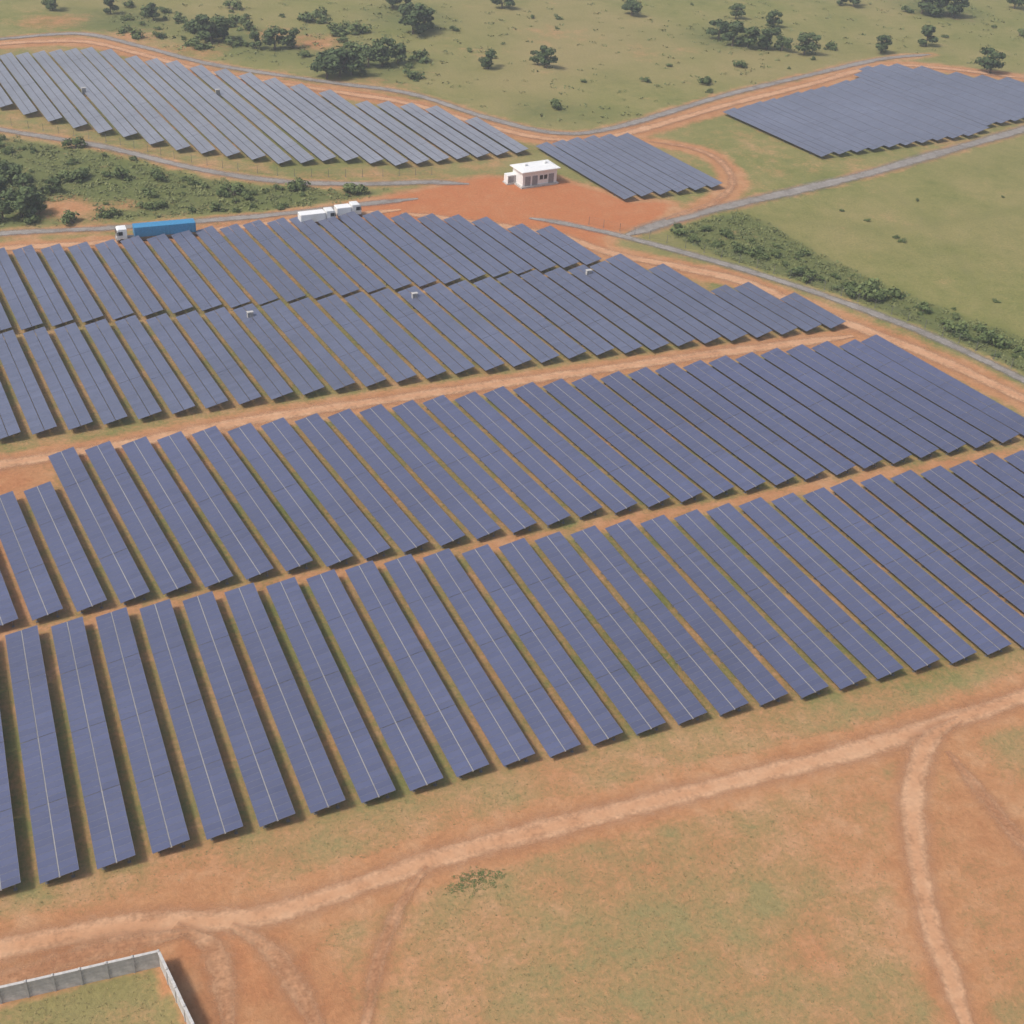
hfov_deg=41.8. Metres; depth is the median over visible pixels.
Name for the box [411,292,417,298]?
inverter cabinet
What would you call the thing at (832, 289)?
wire fence
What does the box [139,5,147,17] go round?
shrub
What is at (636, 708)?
solar panel row
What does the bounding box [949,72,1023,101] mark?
solar panel row
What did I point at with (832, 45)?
shrub
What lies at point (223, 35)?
tree
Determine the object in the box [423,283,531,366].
solar panel row
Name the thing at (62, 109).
solar panel row
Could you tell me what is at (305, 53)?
shrub
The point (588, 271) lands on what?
inverter cabinet
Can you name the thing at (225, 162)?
wire fence
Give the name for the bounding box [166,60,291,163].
solar panel row
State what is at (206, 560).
solar panel row
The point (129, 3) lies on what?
shrub
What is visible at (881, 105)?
solar panel row
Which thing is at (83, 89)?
inverter cabinet
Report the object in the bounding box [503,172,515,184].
transformer cabinet
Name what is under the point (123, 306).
solar panel row
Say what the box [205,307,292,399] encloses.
solar panel row
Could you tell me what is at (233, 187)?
shrub
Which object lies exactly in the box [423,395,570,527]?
solar panel row
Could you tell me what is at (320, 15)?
shrub
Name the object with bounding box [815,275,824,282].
shrub
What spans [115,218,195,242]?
lorry
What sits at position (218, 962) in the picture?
dirt road
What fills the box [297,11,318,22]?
shrub
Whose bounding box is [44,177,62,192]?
tree
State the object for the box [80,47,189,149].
solar panel row
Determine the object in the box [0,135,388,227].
scrub
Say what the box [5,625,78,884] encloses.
solar panel row
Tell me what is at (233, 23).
shrub
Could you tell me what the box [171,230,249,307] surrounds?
solar panel row
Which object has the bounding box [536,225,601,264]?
solar panel row
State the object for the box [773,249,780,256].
shrub
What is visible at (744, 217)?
scrub
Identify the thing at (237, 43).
shrub
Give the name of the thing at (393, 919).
dirt road
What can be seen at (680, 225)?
shrub
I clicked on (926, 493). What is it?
solar panel row
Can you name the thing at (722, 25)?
tree
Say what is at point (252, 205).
shrub
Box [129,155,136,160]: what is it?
shrub
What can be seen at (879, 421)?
solar panel row
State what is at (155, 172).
shrub
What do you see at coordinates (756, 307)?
solar panel row
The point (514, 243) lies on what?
solar panel row
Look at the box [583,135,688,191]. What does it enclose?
solar panel row
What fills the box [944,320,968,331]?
shrub
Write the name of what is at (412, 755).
solar panel row
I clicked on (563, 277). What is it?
solar panel row
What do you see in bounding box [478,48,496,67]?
tree
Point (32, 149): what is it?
shrub
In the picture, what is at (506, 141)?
solar panel row
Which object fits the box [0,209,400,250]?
dirt road
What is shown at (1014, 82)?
solar panel row
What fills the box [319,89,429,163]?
solar panel row
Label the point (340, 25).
shrub
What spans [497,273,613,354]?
solar panel row
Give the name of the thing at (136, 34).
shrub
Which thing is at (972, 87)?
solar panel row
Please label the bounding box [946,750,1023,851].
dirt road
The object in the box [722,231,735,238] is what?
shrub
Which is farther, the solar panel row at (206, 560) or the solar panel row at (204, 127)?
the solar panel row at (204, 127)
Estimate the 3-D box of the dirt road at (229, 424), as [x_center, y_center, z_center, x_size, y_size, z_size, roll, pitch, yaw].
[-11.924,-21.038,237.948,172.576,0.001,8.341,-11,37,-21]
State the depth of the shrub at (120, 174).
313.86 m
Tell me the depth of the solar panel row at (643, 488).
223.34 m
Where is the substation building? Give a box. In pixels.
[510,160,560,188]
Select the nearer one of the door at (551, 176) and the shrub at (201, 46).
the door at (551, 176)
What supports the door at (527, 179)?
in the substation building
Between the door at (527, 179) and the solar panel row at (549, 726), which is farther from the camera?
the door at (527, 179)
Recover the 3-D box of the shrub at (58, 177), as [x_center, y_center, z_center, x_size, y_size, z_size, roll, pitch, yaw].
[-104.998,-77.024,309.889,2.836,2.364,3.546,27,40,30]
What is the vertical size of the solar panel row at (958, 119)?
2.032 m
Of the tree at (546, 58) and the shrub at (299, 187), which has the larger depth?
the tree at (546, 58)
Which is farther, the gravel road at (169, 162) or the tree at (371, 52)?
the tree at (371, 52)
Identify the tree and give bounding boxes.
[0,160,22,179]
[0,176,10,200]
[0,186,37,216]
[0,198,15,219]
[12,173,37,191]
[30,192,47,213]
[41,0,57,9]
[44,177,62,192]
[103,0,119,13]
[145,2,160,20]
[186,17,198,37]
[193,14,229,42]
[216,20,229,39]
[249,31,262,48]
[261,26,288,49]
[284,27,299,47]
[309,51,342,78]
[324,46,358,76]
[341,49,367,74]
[356,43,381,66]
[371,36,395,66]
[386,0,401,8]
[389,42,406,62]
[398,0,413,7]
[398,2,426,34]
[422,7,434,29]
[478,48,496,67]
[490,0,515,8]
[529,50,540,64]
[539,45,557,68]
[621,0,642,15]
[706,18,730,38]
[721,20,744,45]
[729,3,745,18]
[739,26,759,47]
[756,27,781,49]
[766,10,782,24]
[774,34,792,50]
[794,32,821,54]
[837,0,847,4]
[848,0,860,6]
[875,35,892,52]
[917,0,933,13]
[917,24,938,45]
[922,0,948,15]
[946,0,969,16]
[974,47,1005,72]
[1006,0,1023,8]
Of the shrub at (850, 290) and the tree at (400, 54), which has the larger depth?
the tree at (400, 54)
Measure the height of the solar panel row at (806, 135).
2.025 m
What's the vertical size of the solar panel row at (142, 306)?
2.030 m
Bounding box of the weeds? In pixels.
[427,866,507,897]
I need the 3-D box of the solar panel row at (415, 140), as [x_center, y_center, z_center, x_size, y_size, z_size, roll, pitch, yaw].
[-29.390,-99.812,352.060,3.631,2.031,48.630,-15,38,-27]
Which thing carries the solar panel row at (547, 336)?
on the ground at (954, 222)
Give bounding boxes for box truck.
[298,207,335,222]
[334,201,361,215]
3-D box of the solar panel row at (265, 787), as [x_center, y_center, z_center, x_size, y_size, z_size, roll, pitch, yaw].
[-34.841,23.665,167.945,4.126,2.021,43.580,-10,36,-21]
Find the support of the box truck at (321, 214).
on the dirt road at (37, 246)
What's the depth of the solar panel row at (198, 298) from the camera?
270.48 m
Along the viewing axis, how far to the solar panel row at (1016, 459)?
228.08 m
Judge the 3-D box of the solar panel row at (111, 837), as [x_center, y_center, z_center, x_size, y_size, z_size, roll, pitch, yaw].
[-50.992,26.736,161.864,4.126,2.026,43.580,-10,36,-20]
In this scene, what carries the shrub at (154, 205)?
on the ground at (954, 222)
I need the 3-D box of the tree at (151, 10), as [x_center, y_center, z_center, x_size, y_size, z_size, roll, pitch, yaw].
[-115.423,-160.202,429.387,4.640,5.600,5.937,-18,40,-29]
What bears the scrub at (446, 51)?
on the ground at (954, 222)
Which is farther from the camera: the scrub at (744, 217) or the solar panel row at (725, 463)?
the scrub at (744, 217)
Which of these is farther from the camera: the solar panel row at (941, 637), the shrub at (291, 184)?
the shrub at (291, 184)
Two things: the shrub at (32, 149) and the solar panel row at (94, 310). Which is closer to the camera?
the solar panel row at (94, 310)
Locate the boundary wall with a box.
[0,949,194,1023]
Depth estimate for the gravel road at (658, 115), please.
390.48 m
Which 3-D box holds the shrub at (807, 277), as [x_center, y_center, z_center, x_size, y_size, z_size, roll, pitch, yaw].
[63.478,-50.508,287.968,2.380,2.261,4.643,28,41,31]
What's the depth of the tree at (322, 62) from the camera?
385.13 m
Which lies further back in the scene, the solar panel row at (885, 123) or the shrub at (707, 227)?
the solar panel row at (885, 123)
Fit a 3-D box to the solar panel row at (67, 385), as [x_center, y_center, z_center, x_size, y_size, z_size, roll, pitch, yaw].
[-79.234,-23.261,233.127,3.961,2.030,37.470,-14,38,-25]
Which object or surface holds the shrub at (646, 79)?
on the ground at (954, 222)
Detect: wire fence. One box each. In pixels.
[1,118,431,176]
[588,217,1022,371]
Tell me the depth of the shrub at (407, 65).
402.75 m
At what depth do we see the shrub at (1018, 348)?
264.85 m
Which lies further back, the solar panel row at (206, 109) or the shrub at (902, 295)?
the solar panel row at (206, 109)
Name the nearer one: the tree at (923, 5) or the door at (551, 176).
the door at (551, 176)
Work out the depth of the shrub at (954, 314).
276.76 m
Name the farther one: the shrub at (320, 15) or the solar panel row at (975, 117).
the shrub at (320, 15)
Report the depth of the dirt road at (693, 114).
391.97 m
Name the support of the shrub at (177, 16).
on the ground at (954, 222)
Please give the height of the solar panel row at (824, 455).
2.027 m
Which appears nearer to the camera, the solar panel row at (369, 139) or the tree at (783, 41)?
the solar panel row at (369, 139)
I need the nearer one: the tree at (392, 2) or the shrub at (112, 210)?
the shrub at (112, 210)
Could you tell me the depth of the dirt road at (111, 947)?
136.76 m
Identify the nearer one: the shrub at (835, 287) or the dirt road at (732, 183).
the shrub at (835, 287)
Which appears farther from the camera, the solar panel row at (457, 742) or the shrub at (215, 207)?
the shrub at (215, 207)
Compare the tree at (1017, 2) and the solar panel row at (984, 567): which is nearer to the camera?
the solar panel row at (984, 567)
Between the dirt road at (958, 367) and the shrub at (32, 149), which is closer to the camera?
the dirt road at (958, 367)
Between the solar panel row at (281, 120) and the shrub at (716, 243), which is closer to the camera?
the shrub at (716, 243)
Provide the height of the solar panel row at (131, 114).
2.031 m
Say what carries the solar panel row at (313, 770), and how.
on the ground at (954, 222)
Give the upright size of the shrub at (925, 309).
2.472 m
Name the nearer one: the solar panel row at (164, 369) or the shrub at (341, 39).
the solar panel row at (164, 369)
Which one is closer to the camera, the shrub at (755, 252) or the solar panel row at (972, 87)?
the shrub at (755, 252)
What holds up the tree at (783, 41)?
on the ground at (954, 222)
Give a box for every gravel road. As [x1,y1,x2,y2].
[0,32,930,134]
[0,128,468,185]
[0,198,417,235]
[529,217,1023,382]
[626,126,1023,235]
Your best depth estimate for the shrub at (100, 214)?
294.88 m
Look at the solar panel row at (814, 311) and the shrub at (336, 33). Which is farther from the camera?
the shrub at (336, 33)
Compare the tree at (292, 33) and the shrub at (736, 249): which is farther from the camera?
the tree at (292, 33)
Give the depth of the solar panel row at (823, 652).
190.61 m
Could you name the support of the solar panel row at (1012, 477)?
on the ground at (954, 222)
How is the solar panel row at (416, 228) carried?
on the ground at (954, 222)
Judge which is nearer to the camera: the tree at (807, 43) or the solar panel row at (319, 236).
the solar panel row at (319, 236)
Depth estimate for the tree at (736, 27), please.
442.61 m
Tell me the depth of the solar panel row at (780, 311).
273.42 m
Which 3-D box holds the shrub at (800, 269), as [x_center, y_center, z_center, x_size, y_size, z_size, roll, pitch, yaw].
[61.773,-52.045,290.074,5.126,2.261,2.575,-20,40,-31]
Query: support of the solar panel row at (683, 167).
on the ground at (954, 222)
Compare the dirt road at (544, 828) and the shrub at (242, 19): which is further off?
the shrub at (242, 19)
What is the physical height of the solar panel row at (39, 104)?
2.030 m
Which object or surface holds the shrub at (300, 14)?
on the ground at (954, 222)
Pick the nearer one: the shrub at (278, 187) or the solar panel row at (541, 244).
the solar panel row at (541, 244)
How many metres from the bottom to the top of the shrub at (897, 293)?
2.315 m
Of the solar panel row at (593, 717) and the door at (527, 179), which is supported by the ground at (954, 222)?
the solar panel row at (593, 717)
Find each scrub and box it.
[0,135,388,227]
[109,0,1023,122]
[670,211,1023,370]
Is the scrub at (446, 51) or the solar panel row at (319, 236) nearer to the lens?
the solar panel row at (319, 236)
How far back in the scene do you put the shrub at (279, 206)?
304.89 m
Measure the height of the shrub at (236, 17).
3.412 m
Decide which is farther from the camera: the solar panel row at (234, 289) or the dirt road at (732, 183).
the dirt road at (732, 183)
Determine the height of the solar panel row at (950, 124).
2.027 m
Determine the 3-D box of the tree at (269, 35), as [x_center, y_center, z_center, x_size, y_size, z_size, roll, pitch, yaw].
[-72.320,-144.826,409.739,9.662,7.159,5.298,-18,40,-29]
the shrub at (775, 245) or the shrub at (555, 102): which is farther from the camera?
the shrub at (555, 102)
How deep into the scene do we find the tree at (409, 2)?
456.06 m
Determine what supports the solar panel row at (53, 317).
on the ground at (954, 222)
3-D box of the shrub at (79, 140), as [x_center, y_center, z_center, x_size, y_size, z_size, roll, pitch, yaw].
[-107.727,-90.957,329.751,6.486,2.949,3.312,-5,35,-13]
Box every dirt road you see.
[0,39,1021,141]
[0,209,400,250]
[0,335,853,468]
[0,688,1023,960]
[0,929,187,985]
[172,923,236,1023]
[228,923,323,1023]
[361,866,427,1023]
[401,212,1023,401]
[650,141,735,219]
[898,716,973,1023]
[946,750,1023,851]
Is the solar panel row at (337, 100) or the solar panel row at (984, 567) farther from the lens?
the solar panel row at (337, 100)
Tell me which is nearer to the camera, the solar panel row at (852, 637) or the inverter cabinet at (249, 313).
the solar panel row at (852, 637)
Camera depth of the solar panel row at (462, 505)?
213.56 m
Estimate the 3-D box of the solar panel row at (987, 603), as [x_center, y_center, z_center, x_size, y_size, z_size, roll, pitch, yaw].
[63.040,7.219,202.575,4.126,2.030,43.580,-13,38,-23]
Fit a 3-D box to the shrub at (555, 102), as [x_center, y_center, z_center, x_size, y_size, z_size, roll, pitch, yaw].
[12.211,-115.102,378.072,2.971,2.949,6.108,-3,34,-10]
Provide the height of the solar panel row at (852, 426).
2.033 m
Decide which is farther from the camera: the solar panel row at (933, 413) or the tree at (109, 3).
the tree at (109, 3)
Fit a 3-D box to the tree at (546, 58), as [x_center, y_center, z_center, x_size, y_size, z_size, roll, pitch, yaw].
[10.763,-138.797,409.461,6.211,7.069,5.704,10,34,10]
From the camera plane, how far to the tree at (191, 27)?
413.43 m
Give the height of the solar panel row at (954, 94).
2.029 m
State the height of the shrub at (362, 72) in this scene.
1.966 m
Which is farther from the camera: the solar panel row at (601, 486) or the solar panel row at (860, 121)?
the solar panel row at (860, 121)
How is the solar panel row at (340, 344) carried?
on the ground at (954, 222)
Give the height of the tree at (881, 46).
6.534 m
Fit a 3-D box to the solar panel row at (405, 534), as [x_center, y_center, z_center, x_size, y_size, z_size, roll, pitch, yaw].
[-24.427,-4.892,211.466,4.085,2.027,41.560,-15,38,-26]
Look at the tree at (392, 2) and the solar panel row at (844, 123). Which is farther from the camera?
the tree at (392, 2)
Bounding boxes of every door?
[525,176,530,185]
[532,175,537,184]
[548,173,553,182]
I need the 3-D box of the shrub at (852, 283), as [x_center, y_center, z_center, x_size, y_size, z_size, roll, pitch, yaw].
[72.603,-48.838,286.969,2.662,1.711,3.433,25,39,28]
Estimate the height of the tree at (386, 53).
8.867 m
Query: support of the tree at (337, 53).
on the ground at (954, 222)
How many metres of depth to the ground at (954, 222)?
182.95 m
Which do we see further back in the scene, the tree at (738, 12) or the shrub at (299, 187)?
the tree at (738, 12)
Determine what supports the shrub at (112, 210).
on the ground at (954, 222)
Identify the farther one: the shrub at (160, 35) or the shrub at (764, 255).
the shrub at (160, 35)
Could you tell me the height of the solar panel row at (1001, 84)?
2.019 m
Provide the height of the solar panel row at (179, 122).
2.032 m
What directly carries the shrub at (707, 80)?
on the ground at (954, 222)
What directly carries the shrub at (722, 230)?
on the ground at (954, 222)
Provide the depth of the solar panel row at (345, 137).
353.44 m
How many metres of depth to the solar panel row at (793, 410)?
236.97 m
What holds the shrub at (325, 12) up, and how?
on the ground at (954, 222)
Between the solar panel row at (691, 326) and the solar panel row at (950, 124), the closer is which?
the solar panel row at (691, 326)
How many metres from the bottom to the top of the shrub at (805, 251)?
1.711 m
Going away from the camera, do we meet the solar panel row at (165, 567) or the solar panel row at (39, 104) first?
the solar panel row at (165, 567)
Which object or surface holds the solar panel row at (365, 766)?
on the ground at (954, 222)
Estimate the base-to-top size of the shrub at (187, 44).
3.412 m
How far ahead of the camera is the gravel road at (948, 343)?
283.73 m
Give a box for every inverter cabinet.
[81,87,86,95]
[215,89,219,96]
[246,310,253,319]
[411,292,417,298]
[586,269,591,277]
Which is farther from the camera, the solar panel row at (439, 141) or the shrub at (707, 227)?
the solar panel row at (439, 141)
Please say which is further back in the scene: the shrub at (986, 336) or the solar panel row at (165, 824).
the shrub at (986, 336)
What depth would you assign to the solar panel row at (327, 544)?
205.67 m
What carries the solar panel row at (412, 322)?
on the ground at (954, 222)
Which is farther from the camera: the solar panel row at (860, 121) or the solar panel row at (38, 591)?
the solar panel row at (860, 121)
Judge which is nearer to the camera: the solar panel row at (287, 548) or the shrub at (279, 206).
the solar panel row at (287, 548)
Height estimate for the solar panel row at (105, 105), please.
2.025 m
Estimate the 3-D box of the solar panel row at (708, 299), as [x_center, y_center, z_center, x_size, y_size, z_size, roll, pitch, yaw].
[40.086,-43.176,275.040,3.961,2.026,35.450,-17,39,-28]
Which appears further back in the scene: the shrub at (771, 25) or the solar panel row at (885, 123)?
the shrub at (771, 25)
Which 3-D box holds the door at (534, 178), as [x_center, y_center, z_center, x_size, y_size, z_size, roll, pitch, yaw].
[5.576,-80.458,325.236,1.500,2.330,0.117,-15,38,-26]
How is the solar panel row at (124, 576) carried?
on the ground at (954, 222)
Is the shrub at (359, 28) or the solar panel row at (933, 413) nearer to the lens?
the solar panel row at (933, 413)
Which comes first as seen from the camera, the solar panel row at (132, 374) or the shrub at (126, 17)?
the solar panel row at (132, 374)
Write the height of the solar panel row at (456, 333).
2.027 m
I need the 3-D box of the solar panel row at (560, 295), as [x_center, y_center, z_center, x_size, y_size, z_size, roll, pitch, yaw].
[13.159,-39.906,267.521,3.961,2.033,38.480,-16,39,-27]
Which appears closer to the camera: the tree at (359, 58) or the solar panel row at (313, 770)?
the solar panel row at (313, 770)
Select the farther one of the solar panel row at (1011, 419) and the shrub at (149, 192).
the shrub at (149, 192)
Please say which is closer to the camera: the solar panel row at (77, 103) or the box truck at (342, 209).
the box truck at (342, 209)
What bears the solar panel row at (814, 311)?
on the ground at (954, 222)
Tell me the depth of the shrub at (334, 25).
429.09 m
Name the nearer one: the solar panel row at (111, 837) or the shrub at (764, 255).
the solar panel row at (111, 837)
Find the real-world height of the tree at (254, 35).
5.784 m
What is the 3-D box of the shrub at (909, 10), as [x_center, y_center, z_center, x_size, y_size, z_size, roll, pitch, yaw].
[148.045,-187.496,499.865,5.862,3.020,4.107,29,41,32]
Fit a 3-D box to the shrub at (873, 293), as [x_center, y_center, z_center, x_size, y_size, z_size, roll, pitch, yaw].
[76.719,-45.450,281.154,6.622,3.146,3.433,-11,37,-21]
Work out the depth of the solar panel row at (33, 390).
229.17 m
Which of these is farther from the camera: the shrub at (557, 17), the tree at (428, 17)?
the shrub at (557, 17)
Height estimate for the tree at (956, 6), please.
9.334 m
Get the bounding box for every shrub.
[1,148,13,154]
[2,175,15,185]
[6,146,12,151]
[17,145,27,149]
[23,215,37,224]
[29,146,37,153]
[30,190,46,198]
[41,185,55,193]
[52,175,66,182]
[57,169,82,180]
[60,209,79,224]
[61,135,87,148]
[66,157,77,164]
[70,166,89,179]
[93,206,111,218]
[101,171,112,175]
[103,207,121,216]
[111,166,131,181]
[117,24,130,33]
[119,14,132,20]
[122,0,134,6]
[129,28,145,39]
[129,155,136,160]
[136,201,156,210]
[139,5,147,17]
[142,187,156,196]
[148,203,161,209]
[150,168,165,181]
[152,31,166,39]
[154,199,167,206]
[158,6,171,14]
[173,12,187,23]
[181,34,202,46]
[184,176,201,185]
[187,39,214,49]
[209,201,225,211]
[215,187,231,196]
[219,181,246,194]
[223,0,242,9]
[224,36,246,47]
[228,14,241,20]
[229,19,237,27]
[229,36,242,40]
[237,19,257,30]
[238,16,246,23]
[240,192,253,200]
[249,202,256,208]
[273,182,285,189]
[273,202,288,209]
[285,176,311,190]
[289,184,308,190]
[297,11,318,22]
[297,49,313,56]
[298,11,309,19]
[312,9,326,18]
[314,6,326,17]
[316,17,332,23]
[326,22,352,34]
[328,25,345,36]
[336,37,347,41]
[338,20,349,28]
[341,183,368,193]
[343,39,366,53]
[346,21,371,33]
[359,69,366,75]
[402,68,424,81]
[403,62,413,68]
[408,48,430,62]
[449,25,460,30]
[550,98,560,109]
[554,14,563,19]
[639,77,651,82]
[670,226,687,235]
[673,222,682,227]
[686,233,702,241]
[697,76,711,83]
[698,225,711,230]
[708,239,724,246]
[719,227,732,235]
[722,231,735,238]
[730,241,747,250]
[731,60,748,67]
[731,246,742,254]
[745,238,755,243]
[748,247,763,258]
[754,252,769,259]
[765,21,775,27]
[772,242,782,249]
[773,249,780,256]
[786,266,805,274]
[794,248,809,256]
[802,271,816,281]
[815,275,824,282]
[823,40,836,49]
[831,272,840,279]
[831,284,840,289]
[844,285,855,297]
[845,281,857,286]
[855,278,879,295]
[862,288,889,301]
[888,286,901,297]
[896,292,906,298]
[901,5,916,12]
[916,302,932,314]
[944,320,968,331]
[950,329,970,338]
[952,312,959,319]
[969,336,978,342]
[971,324,986,332]
[979,326,1013,347]
[1012,346,1021,351]
[1017,28,1023,35]
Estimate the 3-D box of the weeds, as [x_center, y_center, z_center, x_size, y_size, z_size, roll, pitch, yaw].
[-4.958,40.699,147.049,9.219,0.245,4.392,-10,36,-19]
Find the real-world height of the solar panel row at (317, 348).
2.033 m
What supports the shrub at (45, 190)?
on the ground at (954, 222)
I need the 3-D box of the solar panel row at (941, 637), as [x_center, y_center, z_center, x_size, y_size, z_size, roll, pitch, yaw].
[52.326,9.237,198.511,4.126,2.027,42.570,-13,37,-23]
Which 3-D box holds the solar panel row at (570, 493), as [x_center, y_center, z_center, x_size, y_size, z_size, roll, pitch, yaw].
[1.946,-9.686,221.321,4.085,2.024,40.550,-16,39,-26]
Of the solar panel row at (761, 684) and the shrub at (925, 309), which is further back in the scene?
the shrub at (925, 309)
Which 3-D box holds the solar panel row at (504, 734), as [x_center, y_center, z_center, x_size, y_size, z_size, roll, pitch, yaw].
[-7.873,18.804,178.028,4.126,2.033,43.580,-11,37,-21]
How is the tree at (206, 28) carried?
on the ground at (954, 222)
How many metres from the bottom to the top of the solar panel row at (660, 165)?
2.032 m
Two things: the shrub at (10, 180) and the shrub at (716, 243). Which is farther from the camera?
the shrub at (10, 180)
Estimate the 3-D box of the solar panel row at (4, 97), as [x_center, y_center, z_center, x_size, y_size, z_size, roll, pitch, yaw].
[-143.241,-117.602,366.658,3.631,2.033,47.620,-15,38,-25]
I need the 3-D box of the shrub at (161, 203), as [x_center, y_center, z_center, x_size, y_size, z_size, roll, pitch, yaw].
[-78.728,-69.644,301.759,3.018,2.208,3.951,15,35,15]
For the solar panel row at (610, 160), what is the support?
on the ground at (954, 222)
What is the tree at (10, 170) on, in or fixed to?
on the ground at (954, 222)
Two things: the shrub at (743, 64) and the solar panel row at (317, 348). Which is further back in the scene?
the shrub at (743, 64)
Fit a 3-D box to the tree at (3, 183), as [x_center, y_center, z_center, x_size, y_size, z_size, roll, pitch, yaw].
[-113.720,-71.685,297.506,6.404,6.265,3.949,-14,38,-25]
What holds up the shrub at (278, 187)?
on the ground at (954, 222)
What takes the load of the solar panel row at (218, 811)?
on the ground at (954, 222)
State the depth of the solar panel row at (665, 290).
274.13 m
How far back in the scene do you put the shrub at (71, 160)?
320.45 m
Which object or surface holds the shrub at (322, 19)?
on the ground at (954, 222)
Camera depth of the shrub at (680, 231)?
305.10 m
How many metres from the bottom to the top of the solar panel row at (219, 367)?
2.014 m
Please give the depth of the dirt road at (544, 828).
151.78 m
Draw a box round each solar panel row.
[0,52,61,121]
[0,61,36,114]
[0,86,12,107]
[0,247,42,329]
[0,303,10,329]
[0,330,56,434]
[0,382,20,439]
[0,491,62,622]
[0,571,17,627]
[0,714,20,890]
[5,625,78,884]
[12,244,72,325]
[15,52,86,127]
[23,326,92,429]
[24,481,106,613]
[32,50,111,132]
[40,243,103,321]
[48,447,149,604]
[49,49,136,136]
[51,616,134,869]
[54,323,126,424]
[64,48,163,144]
[68,241,133,319]
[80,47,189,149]
[85,319,161,418]
[85,441,191,596]
[95,239,163,316]
[96,607,189,853]
[99,49,214,153]
[115,315,194,413]
[120,235,192,313]
[121,436,232,589]
[125,56,239,156]
[140,599,242,840]
[145,58,265,159]
[146,233,221,310]
[146,313,227,408]
[157,431,272,581]
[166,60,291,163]
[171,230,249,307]
[176,310,260,404]
[183,591,295,828]
[190,65,314,162]
[192,426,312,573]
[195,226,277,304]
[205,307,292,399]
[214,68,335,160]
[220,224,305,301]
[224,583,345,814]
[227,423,352,567]
[233,303,323,394]
[239,72,358,160]
[243,219,332,298]
[261,300,354,389]
[261,417,389,560]
[263,78,382,163]
[266,577,395,803]
[267,217,358,295]
[289,216,385,292]
[289,297,385,386]
[290,83,407,165]
[294,413,428,554]
[306,569,442,791]
[317,216,410,289]
[317,294,416,381]
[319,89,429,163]
[327,408,464,547]
[337,211,436,286]
[344,292,445,378]
[345,560,488,778]
[355,101,448,161]
[359,404,500,540]
[362,210,460,283]
[370,288,474,373]
[377,101,469,158]
[384,554,534,767]
[391,213,485,279]
[392,400,536,534]
[397,286,503,370]
[400,103,488,156]
[417,213,509,276]
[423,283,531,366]
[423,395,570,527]
[423,548,580,757]
[425,105,508,154]
[444,214,532,273]
[448,280,558,362]
[455,391,601,519]
[462,544,622,745]
[465,117,528,152]
[472,216,555,270]
[473,277,585,358]
[483,386,636,515]
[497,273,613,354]
[499,538,665,735]
[508,223,578,267]
[513,382,669,509]
[520,269,641,352]
[534,531,706,725]
[536,142,635,198]
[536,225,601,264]
[543,378,702,503]
[544,267,668,349]
[552,139,653,195]
[567,137,671,194]
[568,264,694,345]
[570,525,748,716]
[572,375,734,498]
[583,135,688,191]
[590,261,720,342]
[600,134,706,189]
[600,371,765,492]
[605,519,787,706]
[606,253,747,340]
[618,133,721,187]
[628,367,795,487]
[640,515,827,699]
[648,264,772,337]
[655,363,824,481]
[674,509,866,690]
[683,360,855,476]
[706,503,903,680]
[709,355,882,470]
[711,284,797,334]
[723,108,832,156]
[734,282,820,331]
[735,352,911,465]
[738,105,850,153]
[739,497,939,672]
[751,101,867,151]
[760,348,938,459]
[764,98,883,148]
[771,493,975,664]
[778,95,899,146]
[780,292,845,327]
[786,344,965,454]
[788,92,916,144]
[802,89,932,142]
[803,487,1011,656]
[811,341,992,450]
[815,86,946,139]
[827,84,962,137]
[830,479,1023,649]
[837,80,978,135]
[839,339,1018,444]
[851,77,988,131]
[854,71,996,125]
[859,66,1009,122]
[860,474,1023,611]
[861,334,1023,435]
[873,64,1023,120]
[888,63,1023,115]
[890,470,1023,579]
[914,66,1023,108]
[921,466,1023,550]
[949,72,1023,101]
[949,460,1023,521]
[973,453,1023,495]
[975,75,1023,94]
[999,77,1023,88]
[1003,450,1023,471]
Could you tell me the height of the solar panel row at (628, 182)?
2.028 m
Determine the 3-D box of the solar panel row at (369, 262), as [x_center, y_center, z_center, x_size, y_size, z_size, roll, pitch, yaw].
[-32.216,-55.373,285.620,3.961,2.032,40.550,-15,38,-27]
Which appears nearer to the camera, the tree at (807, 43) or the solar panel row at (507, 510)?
the solar panel row at (507, 510)
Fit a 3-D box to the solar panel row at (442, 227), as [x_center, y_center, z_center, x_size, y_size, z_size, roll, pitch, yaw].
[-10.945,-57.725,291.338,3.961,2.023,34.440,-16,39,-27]
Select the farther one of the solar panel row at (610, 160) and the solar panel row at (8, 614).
the solar panel row at (610, 160)
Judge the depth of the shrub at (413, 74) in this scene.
393.59 m
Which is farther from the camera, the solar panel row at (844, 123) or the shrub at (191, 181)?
the solar panel row at (844, 123)
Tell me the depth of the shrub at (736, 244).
300.21 m
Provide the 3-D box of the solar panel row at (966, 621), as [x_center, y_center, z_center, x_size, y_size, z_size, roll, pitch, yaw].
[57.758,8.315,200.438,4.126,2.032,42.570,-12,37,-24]
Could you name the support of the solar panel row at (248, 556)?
on the ground at (954, 222)
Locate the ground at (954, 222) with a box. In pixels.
[0,0,1023,1023]
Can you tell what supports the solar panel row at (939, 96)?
on the ground at (954, 222)
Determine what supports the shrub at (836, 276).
on the ground at (954, 222)
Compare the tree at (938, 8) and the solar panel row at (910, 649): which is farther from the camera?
the tree at (938, 8)
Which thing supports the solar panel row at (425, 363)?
on the ground at (954, 222)
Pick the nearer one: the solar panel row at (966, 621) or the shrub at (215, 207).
the solar panel row at (966, 621)
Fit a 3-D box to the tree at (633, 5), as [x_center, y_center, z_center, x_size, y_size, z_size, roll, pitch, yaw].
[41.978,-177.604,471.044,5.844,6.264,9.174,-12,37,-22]

